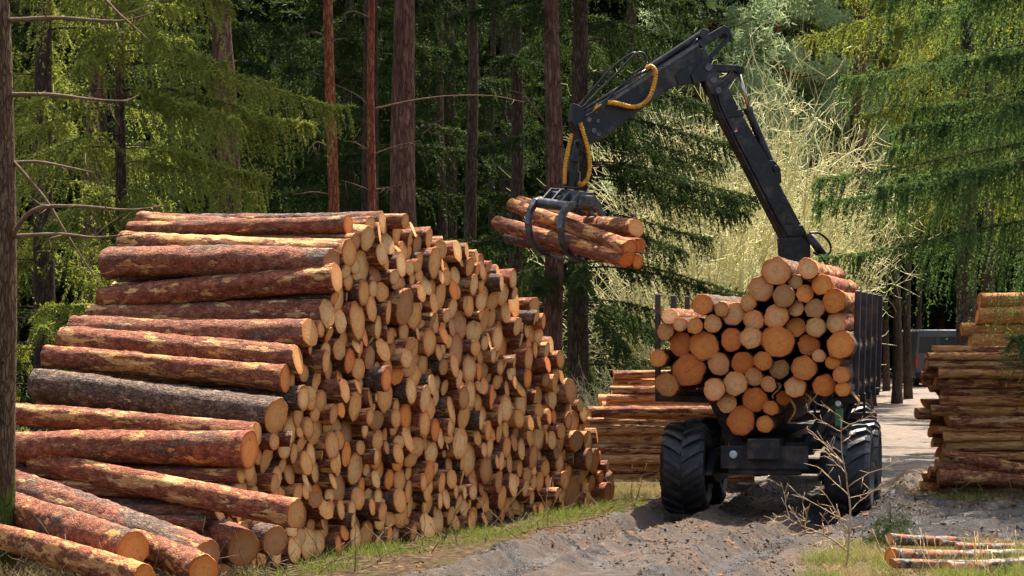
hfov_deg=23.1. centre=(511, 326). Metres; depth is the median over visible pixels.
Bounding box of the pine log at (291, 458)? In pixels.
[286,443,297,464]
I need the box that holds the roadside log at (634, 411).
[587,405,715,417]
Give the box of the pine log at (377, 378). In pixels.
[363,365,391,391]
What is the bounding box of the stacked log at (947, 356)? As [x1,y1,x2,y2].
[926,352,1023,360]
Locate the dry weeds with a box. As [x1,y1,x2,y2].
[872,527,1023,575]
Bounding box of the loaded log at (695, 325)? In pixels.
[687,317,706,333]
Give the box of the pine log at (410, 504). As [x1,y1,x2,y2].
[406,497,412,517]
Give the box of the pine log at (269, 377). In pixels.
[40,345,290,392]
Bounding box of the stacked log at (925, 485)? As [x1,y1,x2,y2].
[919,480,939,491]
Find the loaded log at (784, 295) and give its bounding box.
[772,284,797,307]
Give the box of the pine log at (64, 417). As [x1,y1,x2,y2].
[16,403,261,445]
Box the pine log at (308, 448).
[301,443,315,465]
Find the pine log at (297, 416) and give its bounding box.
[287,410,302,427]
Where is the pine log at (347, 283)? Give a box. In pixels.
[125,274,352,290]
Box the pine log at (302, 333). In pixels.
[66,315,318,347]
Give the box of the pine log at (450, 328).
[445,319,454,335]
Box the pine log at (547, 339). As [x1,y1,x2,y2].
[540,336,553,354]
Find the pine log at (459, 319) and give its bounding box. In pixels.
[452,311,466,339]
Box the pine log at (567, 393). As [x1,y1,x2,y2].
[556,378,576,403]
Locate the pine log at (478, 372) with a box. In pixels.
[474,363,481,380]
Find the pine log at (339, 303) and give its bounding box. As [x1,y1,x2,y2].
[110,281,343,308]
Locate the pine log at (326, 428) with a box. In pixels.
[322,424,331,431]
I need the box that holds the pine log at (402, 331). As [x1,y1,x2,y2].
[387,324,408,338]
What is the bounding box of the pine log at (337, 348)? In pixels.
[327,338,344,359]
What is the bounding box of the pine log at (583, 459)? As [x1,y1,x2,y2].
[572,448,592,470]
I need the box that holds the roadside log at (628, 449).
[592,444,660,454]
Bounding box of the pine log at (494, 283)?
[484,273,503,291]
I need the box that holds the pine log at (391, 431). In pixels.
[386,427,398,435]
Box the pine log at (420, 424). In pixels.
[410,410,429,438]
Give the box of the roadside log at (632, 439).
[598,434,729,444]
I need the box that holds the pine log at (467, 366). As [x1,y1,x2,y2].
[459,353,475,382]
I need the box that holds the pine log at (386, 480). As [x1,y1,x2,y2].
[380,468,393,489]
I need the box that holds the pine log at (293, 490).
[280,483,302,499]
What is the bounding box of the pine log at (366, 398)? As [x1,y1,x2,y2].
[361,387,372,407]
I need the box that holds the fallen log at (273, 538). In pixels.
[248,521,287,555]
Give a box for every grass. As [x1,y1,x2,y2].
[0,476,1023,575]
[226,485,1023,575]
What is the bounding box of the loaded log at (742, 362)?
[731,350,765,373]
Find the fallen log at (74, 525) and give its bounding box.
[14,492,148,561]
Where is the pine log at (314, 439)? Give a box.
[307,420,321,444]
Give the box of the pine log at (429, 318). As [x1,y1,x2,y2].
[421,312,436,328]
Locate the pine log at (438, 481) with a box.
[432,472,444,492]
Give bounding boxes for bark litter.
[264,471,1023,575]
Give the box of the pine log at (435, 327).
[432,314,438,333]
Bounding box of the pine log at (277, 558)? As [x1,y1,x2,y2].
[265,553,280,566]
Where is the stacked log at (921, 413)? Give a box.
[914,407,943,419]
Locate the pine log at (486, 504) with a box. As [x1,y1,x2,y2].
[477,491,488,512]
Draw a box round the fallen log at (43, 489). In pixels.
[16,469,219,563]
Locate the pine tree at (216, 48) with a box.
[210,0,241,213]
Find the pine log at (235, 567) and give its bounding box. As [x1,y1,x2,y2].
[226,564,243,573]
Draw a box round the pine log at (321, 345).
[312,342,330,354]
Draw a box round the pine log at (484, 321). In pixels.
[475,308,489,332]
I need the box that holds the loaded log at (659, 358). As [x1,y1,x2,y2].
[650,349,679,367]
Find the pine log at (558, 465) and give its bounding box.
[549,451,563,470]
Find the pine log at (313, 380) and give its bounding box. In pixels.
[202,372,318,390]
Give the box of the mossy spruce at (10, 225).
[0,0,163,575]
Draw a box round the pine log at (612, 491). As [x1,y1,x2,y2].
[610,481,614,502]
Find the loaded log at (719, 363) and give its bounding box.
[707,349,764,375]
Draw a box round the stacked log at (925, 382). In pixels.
[922,379,933,385]
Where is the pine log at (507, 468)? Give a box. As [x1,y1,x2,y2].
[502,453,511,472]
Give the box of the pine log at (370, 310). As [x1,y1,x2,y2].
[362,296,376,322]
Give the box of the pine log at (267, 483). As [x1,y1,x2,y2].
[256,473,278,492]
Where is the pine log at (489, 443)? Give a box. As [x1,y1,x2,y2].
[481,436,492,457]
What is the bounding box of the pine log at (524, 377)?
[516,368,531,388]
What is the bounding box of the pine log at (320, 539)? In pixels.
[313,529,324,555]
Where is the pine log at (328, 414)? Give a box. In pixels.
[319,403,337,424]
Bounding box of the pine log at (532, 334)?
[529,325,534,340]
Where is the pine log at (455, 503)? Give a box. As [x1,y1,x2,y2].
[450,495,461,514]
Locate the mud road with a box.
[398,367,1023,575]
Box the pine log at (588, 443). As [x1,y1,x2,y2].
[581,430,592,449]
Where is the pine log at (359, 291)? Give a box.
[343,278,369,305]
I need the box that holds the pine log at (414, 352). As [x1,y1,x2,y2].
[408,337,417,360]
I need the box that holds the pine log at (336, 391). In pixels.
[317,379,349,403]
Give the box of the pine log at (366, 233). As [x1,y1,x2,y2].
[134,211,374,250]
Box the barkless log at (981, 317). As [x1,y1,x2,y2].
[975,306,1023,323]
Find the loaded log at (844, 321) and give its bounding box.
[826,312,853,332]
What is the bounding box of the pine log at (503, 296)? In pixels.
[495,284,508,305]
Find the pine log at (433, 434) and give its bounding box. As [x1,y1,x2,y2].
[427,418,439,441]
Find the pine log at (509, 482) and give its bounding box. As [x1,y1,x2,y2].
[502,473,517,497]
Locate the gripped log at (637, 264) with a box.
[502,234,642,269]
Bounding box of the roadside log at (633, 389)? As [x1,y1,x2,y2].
[610,386,654,393]
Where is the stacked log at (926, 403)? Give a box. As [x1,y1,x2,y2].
[920,399,939,408]
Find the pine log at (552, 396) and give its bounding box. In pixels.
[542,392,556,409]
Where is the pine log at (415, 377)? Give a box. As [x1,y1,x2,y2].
[411,364,419,384]
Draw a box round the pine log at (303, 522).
[298,500,305,527]
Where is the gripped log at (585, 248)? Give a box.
[491,216,634,266]
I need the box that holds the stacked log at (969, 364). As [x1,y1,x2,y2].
[924,360,1023,369]
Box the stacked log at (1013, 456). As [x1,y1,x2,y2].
[970,452,1023,460]
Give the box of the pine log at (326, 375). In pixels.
[321,360,331,379]
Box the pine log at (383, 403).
[371,386,392,413]
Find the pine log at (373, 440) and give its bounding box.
[352,431,382,449]
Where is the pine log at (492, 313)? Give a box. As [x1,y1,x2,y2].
[487,309,495,326]
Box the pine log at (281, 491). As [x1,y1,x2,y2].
[279,487,284,495]
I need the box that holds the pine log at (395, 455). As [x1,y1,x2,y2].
[381,442,403,463]
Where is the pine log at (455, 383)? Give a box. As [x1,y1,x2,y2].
[440,369,462,388]
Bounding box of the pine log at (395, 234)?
[387,229,400,244]
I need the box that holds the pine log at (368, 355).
[360,346,374,369]
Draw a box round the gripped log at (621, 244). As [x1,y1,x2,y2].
[506,198,637,254]
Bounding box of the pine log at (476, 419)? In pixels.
[465,410,483,430]
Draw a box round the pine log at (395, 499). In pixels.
[381,488,406,513]
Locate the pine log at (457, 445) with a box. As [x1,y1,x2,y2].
[446,428,467,458]
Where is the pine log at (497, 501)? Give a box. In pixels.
[487,485,505,510]
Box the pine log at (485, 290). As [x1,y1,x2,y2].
[483,286,487,302]
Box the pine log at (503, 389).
[494,380,508,395]
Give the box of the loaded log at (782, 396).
[776,389,813,404]
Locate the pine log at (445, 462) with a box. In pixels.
[436,456,451,468]
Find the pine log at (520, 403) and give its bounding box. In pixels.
[510,389,526,414]
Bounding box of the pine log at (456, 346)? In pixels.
[445,331,462,365]
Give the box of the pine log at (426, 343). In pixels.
[418,328,435,356]
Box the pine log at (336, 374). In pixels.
[330,370,342,378]
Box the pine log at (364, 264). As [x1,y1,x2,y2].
[352,250,368,279]
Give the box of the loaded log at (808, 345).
[797,334,830,355]
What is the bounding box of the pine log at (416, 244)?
[411,234,421,252]
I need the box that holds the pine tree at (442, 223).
[436,0,447,240]
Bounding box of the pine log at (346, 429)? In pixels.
[339,421,352,443]
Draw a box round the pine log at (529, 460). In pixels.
[521,445,537,469]
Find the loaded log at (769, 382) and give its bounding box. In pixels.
[760,374,792,391]
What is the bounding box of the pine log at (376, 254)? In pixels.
[366,243,387,265]
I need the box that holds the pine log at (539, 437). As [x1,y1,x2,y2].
[533,425,544,450]
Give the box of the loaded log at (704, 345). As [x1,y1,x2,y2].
[689,330,725,360]
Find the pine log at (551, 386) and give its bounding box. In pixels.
[541,374,556,391]
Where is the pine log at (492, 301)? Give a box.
[485,292,498,310]
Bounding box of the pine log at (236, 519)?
[111,497,240,521]
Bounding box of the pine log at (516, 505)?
[512,500,520,514]
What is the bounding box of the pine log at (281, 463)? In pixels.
[269,459,285,471]
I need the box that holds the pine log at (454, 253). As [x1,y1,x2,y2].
[443,240,461,262]
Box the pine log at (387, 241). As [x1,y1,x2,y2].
[381,232,394,254]
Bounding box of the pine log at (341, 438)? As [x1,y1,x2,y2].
[331,430,343,449]
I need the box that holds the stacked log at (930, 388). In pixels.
[927,385,939,391]
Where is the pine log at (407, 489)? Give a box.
[403,480,411,502]
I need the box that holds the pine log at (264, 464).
[254,450,272,473]
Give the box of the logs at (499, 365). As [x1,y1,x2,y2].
[16,213,613,568]
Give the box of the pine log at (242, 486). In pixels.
[225,483,247,489]
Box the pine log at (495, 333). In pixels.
[483,326,502,351]
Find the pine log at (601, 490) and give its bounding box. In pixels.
[591,482,610,503]
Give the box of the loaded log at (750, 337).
[739,326,763,348]
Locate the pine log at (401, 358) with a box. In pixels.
[390,348,412,367]
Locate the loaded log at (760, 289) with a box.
[748,276,776,302]
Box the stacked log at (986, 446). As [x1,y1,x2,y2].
[941,441,1023,451]
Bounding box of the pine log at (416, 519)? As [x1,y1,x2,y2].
[408,511,434,537]
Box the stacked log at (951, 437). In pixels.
[942,432,1023,442]
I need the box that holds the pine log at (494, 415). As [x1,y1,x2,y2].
[485,405,502,425]
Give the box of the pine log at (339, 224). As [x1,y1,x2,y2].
[126,214,352,235]
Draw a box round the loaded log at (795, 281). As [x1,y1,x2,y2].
[788,274,811,289]
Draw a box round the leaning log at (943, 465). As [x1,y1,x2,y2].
[934,460,1002,472]
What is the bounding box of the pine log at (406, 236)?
[400,229,412,247]
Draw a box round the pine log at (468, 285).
[459,274,477,295]
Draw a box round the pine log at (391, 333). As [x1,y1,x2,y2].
[385,327,394,343]
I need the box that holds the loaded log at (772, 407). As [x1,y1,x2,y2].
[762,395,811,415]
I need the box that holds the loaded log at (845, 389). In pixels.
[835,376,876,396]
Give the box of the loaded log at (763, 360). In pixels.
[753,351,802,370]
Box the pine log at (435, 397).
[431,387,438,406]
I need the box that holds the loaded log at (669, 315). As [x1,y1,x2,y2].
[661,308,706,324]
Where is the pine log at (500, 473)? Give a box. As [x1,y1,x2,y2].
[493,470,502,478]
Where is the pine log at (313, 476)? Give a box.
[307,462,318,483]
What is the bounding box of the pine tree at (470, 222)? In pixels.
[464,0,477,246]
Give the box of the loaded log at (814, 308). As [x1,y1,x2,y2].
[804,298,829,318]
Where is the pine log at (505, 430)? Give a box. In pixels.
[502,422,508,436]
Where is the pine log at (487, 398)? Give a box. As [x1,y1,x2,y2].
[480,384,493,409]
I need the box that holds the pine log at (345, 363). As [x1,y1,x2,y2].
[331,348,355,373]
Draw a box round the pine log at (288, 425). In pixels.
[48,416,295,442]
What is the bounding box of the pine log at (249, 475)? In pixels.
[16,463,254,482]
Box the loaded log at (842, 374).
[832,363,853,383]
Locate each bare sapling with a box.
[765,482,854,559]
[792,395,901,566]
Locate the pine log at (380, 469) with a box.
[377,461,383,478]
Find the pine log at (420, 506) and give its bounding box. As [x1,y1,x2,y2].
[412,495,432,513]
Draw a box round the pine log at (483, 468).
[474,457,492,483]
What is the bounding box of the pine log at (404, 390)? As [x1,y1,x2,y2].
[391,376,416,403]
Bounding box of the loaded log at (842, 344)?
[826,330,877,359]
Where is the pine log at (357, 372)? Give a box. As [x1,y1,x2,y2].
[341,358,364,380]
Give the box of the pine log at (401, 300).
[386,288,413,325]
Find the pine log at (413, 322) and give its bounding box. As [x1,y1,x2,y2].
[406,303,421,329]
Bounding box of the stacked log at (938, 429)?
[933,426,1023,433]
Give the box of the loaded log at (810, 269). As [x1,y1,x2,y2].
[797,257,845,280]
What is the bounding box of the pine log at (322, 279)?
[95,262,342,304]
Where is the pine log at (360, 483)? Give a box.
[345,477,364,489]
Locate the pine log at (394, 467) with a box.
[384,463,402,471]
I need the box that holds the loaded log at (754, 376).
[745,367,769,385]
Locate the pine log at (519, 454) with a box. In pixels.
[510,438,524,459]
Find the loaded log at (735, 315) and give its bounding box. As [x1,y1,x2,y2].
[722,302,746,325]
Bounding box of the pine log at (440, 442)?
[436,428,443,448]
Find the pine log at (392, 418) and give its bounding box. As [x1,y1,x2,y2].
[381,409,400,428]
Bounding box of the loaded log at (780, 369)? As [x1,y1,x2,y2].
[769,355,802,379]
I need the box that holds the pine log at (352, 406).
[337,391,361,421]
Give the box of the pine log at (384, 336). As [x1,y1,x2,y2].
[380,325,387,340]
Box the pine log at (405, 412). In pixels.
[399,404,411,427]
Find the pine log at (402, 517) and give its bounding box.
[393,504,407,527]
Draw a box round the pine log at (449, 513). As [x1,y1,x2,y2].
[441,506,455,524]
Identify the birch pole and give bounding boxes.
[884,548,1023,564]
[885,533,960,546]
[889,559,963,568]
[939,540,965,546]
[942,557,1023,575]
[954,543,1023,549]
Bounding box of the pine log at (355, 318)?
[341,301,364,340]
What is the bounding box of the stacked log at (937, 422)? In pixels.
[929,420,945,425]
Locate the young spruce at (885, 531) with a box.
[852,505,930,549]
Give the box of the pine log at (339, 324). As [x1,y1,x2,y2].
[330,309,346,333]
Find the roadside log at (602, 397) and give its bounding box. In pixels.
[598,394,708,406]
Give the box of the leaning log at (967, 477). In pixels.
[936,469,1023,486]
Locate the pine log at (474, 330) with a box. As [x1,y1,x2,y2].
[462,320,481,339]
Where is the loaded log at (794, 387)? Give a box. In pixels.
[784,376,815,397]
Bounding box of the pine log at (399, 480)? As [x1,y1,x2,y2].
[391,468,404,489]
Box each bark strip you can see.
[772,383,780,398]
[788,398,795,422]
[804,393,811,407]
[851,392,859,410]
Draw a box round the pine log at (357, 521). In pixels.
[355,514,359,529]
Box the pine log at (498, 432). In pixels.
[492,423,502,442]
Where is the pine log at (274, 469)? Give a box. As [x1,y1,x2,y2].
[264,466,281,488]
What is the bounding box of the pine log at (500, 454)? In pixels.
[492,451,503,470]
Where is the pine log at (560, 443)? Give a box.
[557,438,563,451]
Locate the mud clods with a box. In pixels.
[394,477,1022,575]
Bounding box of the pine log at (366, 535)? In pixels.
[359,519,372,546]
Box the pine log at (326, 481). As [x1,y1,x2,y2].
[311,473,336,488]
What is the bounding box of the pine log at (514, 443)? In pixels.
[508,433,517,451]
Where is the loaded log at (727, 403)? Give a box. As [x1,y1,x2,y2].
[716,393,742,412]
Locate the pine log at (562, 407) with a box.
[555,403,571,414]
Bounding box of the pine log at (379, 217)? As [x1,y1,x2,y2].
[192,211,386,234]
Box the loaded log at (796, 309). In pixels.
[789,300,810,317]
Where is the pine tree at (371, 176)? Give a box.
[335,0,524,210]
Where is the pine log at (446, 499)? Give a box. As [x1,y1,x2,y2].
[441,488,449,508]
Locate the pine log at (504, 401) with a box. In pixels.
[493,394,511,421]
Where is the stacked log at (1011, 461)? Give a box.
[934,459,1023,464]
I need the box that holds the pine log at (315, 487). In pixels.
[312,484,321,493]
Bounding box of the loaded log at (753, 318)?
[743,309,767,328]
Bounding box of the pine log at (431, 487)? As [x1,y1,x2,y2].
[429,480,432,494]
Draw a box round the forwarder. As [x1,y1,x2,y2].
[525,26,882,516]
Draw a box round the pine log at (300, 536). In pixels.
[295,528,305,546]
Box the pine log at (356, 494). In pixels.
[342,486,364,510]
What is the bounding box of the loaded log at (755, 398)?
[742,385,784,411]
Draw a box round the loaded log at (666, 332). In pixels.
[657,323,677,340]
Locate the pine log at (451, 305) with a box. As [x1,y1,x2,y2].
[441,298,457,318]
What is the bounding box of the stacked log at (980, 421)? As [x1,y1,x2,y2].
[943,415,1023,427]
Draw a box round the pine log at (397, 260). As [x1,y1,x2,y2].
[388,251,405,276]
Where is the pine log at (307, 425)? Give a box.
[300,416,313,439]
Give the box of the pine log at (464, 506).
[456,499,468,515]
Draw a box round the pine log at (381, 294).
[374,282,387,302]
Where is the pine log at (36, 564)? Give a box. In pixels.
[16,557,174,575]
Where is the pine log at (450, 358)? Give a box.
[438,352,458,378]
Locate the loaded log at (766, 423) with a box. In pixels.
[756,404,806,432]
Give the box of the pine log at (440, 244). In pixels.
[429,239,446,258]
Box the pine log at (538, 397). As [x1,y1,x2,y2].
[529,385,541,402]
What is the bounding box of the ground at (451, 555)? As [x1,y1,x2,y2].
[16,394,1023,575]
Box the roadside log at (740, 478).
[613,473,754,482]
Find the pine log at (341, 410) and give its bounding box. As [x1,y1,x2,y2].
[327,403,344,417]
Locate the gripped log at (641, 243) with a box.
[565,233,645,252]
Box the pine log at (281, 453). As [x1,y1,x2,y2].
[272,446,290,458]
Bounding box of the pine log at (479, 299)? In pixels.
[472,291,486,310]
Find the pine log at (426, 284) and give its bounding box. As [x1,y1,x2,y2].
[421,275,431,295]
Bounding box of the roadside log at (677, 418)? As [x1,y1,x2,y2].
[616,416,715,419]
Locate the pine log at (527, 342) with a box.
[521,337,530,345]
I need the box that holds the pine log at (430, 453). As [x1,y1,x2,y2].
[417,440,437,462]
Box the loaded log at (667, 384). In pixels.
[655,371,704,396]
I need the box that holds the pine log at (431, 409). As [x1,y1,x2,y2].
[427,398,434,419]
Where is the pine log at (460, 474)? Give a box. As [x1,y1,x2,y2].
[454,469,464,485]
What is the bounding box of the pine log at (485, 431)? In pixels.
[479,421,491,440]
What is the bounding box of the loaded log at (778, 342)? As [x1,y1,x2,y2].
[760,326,801,357]
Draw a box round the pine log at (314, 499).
[303,491,322,507]
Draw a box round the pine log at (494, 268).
[487,264,499,273]
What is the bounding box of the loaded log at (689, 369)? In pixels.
[672,353,725,386]
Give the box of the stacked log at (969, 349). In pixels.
[931,345,1023,352]
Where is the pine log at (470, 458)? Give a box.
[463,442,475,476]
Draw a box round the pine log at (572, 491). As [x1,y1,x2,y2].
[564,477,579,508]
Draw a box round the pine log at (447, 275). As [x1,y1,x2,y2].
[442,268,450,285]
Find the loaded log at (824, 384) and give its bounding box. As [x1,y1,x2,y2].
[812,369,836,396]
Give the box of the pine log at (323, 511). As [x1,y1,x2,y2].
[306,500,332,519]
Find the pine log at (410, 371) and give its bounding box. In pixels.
[399,361,415,376]
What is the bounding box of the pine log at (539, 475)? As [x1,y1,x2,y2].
[533,471,543,491]
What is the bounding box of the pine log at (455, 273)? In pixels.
[449,266,459,284]
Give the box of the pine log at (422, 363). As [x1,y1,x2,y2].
[417,355,427,373]
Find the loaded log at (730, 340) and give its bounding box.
[721,328,762,351]
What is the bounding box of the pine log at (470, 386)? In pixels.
[464,380,475,410]
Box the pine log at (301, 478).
[294,474,309,489]
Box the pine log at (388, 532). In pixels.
[373,527,392,544]
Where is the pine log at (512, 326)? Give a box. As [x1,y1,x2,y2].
[502,317,521,335]
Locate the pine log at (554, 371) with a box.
[548,368,558,382]
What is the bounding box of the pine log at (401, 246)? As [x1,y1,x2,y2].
[396,241,407,258]
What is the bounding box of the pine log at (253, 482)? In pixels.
[246,471,256,485]
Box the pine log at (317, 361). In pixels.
[303,349,329,373]
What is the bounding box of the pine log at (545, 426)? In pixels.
[542,404,548,430]
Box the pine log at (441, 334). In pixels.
[435,325,448,344]
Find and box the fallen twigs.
[0,460,1023,575]
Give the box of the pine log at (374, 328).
[365,316,381,339]
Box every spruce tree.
[10,0,214,431]
[10,0,214,431]
[14,0,358,282]
[54,0,360,265]
[212,0,533,270]
[247,0,459,226]
[270,0,480,235]
[321,0,609,405]
[415,0,641,354]
[447,0,760,412]
[526,0,748,383]
[698,0,922,264]
[780,0,943,405]
[796,0,1023,345]
[807,0,1023,438]
[847,0,1023,292]
[909,0,1023,241]
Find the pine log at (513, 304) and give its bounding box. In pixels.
[506,294,518,316]
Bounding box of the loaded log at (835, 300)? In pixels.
[822,288,854,313]
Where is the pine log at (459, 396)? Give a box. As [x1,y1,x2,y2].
[444,386,469,409]
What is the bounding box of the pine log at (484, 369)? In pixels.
[481,361,487,377]
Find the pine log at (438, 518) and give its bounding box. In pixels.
[431,510,443,534]
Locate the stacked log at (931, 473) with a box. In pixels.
[927,466,936,478]
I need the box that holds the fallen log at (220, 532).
[204,518,259,565]
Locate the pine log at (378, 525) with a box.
[370,519,384,530]
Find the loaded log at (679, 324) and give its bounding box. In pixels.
[673,317,704,331]
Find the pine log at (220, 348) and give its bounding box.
[56,326,302,374]
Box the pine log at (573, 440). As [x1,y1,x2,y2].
[562,430,583,451]
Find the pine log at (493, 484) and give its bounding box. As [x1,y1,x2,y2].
[483,473,501,493]
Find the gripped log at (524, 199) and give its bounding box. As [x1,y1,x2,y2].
[516,195,578,215]
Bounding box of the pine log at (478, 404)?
[473,394,481,410]
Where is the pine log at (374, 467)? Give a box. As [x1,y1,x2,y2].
[369,448,381,470]
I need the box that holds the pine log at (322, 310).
[86,298,334,328]
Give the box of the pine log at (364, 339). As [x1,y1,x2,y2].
[359,327,367,346]
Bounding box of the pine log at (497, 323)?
[493,320,501,328]
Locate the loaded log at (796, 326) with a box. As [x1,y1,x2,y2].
[785,317,809,336]
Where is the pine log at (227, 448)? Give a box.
[16,429,258,469]
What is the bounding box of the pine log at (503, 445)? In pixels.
[493,436,510,457]
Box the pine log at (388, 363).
[375,361,392,375]
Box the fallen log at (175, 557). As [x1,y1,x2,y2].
[131,528,218,575]
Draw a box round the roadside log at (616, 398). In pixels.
[606,394,663,402]
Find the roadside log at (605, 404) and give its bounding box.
[602,401,710,406]
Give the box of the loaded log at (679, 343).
[670,331,692,356]
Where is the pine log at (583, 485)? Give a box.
[580,477,589,504]
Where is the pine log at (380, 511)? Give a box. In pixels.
[356,502,386,521]
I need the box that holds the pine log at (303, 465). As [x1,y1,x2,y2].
[290,450,312,474]
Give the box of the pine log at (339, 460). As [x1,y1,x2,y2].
[333,453,340,475]
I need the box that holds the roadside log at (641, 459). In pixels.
[601,454,659,464]
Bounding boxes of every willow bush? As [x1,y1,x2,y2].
[498,156,892,393]
[540,0,944,350]
[566,355,643,416]
[604,20,921,336]
[701,117,916,364]
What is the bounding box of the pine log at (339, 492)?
[330,473,344,499]
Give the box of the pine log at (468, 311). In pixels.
[462,296,473,316]
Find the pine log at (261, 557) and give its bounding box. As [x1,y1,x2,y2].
[256,553,265,568]
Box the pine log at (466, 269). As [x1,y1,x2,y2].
[457,257,474,276]
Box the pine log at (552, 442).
[541,431,556,449]
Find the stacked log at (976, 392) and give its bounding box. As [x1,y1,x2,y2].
[940,388,1023,395]
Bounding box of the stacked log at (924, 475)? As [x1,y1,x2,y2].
[921,471,935,480]
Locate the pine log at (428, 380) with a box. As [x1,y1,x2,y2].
[418,374,435,395]
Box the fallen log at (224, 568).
[218,563,233,575]
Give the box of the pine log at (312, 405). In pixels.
[305,397,315,410]
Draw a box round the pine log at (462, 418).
[454,405,469,428]
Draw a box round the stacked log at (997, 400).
[938,395,1023,405]
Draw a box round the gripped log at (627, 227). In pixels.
[532,215,643,237]
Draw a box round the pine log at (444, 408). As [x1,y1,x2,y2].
[433,396,455,422]
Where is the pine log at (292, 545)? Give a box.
[280,536,300,563]
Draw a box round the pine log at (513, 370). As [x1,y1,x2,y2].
[510,367,515,375]
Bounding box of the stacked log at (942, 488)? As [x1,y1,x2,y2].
[939,485,1023,493]
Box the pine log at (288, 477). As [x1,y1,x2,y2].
[281,464,294,484]
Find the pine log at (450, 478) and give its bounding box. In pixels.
[437,469,456,488]
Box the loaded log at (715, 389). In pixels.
[704,376,726,401]
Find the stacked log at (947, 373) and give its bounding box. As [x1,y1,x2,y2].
[937,367,1023,378]
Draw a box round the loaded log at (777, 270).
[761,256,798,285]
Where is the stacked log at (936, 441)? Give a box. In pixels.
[930,437,942,446]
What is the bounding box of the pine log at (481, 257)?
[478,254,483,263]
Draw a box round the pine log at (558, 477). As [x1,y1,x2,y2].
[549,470,568,489]
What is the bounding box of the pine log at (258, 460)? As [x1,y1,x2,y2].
[255,448,261,464]
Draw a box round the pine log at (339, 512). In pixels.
[331,499,344,519]
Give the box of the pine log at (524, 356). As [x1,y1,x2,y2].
[506,345,532,368]
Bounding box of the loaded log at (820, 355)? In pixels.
[812,348,829,361]
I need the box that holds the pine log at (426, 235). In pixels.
[414,226,432,247]
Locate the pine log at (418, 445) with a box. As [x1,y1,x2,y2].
[412,437,423,456]
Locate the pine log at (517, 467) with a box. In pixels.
[511,460,522,477]
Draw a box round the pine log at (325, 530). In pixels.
[321,520,328,537]
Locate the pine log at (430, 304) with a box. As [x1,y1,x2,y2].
[421,292,437,312]
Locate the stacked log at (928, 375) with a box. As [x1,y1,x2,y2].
[920,371,936,379]
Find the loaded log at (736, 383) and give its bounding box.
[723,371,751,396]
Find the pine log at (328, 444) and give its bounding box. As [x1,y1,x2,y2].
[313,431,338,458]
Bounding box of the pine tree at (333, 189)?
[291,0,339,212]
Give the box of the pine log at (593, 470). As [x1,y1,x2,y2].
[588,448,598,474]
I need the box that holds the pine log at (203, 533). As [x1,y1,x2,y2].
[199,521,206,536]
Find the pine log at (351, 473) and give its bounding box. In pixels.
[340,452,362,484]
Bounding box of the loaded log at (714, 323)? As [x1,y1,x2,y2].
[704,314,745,333]
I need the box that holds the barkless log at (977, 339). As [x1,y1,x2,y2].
[968,333,1023,345]
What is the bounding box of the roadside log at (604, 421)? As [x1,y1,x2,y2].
[587,417,684,424]
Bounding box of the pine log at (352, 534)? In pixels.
[344,523,360,550]
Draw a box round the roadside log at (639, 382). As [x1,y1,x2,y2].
[613,378,654,385]
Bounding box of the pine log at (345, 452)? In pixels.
[339,442,350,466]
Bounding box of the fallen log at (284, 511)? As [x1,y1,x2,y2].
[26,456,304,527]
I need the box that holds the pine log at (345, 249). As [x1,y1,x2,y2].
[116,231,355,266]
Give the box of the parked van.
[902,330,955,384]
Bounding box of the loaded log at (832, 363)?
[825,356,852,369]
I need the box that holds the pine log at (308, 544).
[300,527,316,559]
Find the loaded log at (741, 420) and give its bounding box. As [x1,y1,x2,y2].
[726,404,765,435]
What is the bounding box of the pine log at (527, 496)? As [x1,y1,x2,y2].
[516,486,533,502]
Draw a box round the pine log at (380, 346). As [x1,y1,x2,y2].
[368,337,390,360]
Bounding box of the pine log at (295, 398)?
[196,385,308,410]
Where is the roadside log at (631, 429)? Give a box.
[585,424,763,435]
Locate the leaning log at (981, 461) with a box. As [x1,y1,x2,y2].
[941,448,1023,474]
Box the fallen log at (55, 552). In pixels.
[0,524,154,575]
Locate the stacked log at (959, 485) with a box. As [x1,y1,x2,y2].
[940,484,1005,486]
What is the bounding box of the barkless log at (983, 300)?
[977,292,1023,307]
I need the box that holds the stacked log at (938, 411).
[930,405,1023,416]
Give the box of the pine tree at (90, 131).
[81,0,105,314]
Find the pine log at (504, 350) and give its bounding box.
[501,335,506,354]
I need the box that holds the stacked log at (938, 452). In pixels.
[934,447,1023,456]
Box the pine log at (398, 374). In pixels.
[391,368,403,384]
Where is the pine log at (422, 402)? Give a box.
[410,385,430,412]
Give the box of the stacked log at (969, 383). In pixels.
[932,377,1023,389]
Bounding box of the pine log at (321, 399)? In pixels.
[316,390,326,411]
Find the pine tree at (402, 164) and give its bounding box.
[390,0,460,226]
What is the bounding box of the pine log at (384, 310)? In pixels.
[376,300,390,324]
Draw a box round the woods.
[10,0,1023,402]
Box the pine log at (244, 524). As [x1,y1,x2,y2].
[235,521,248,528]
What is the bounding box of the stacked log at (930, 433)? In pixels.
[927,425,946,437]
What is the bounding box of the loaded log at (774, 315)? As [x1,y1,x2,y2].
[764,304,810,326]
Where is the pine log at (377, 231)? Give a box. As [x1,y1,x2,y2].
[373,222,380,242]
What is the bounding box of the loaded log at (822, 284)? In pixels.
[812,274,857,295]
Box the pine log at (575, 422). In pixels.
[570,410,578,430]
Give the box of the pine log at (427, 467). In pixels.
[411,460,434,485]
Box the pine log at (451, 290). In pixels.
[445,279,457,299]
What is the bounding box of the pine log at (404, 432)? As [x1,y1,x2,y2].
[395,427,412,451]
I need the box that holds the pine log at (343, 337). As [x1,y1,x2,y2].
[331,330,347,347]
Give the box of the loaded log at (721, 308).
[714,301,733,317]
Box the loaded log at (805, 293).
[796,285,823,302]
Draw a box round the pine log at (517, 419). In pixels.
[508,409,524,427]
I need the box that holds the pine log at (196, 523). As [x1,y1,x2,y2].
[150,515,205,533]
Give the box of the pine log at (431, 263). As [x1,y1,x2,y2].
[419,246,440,279]

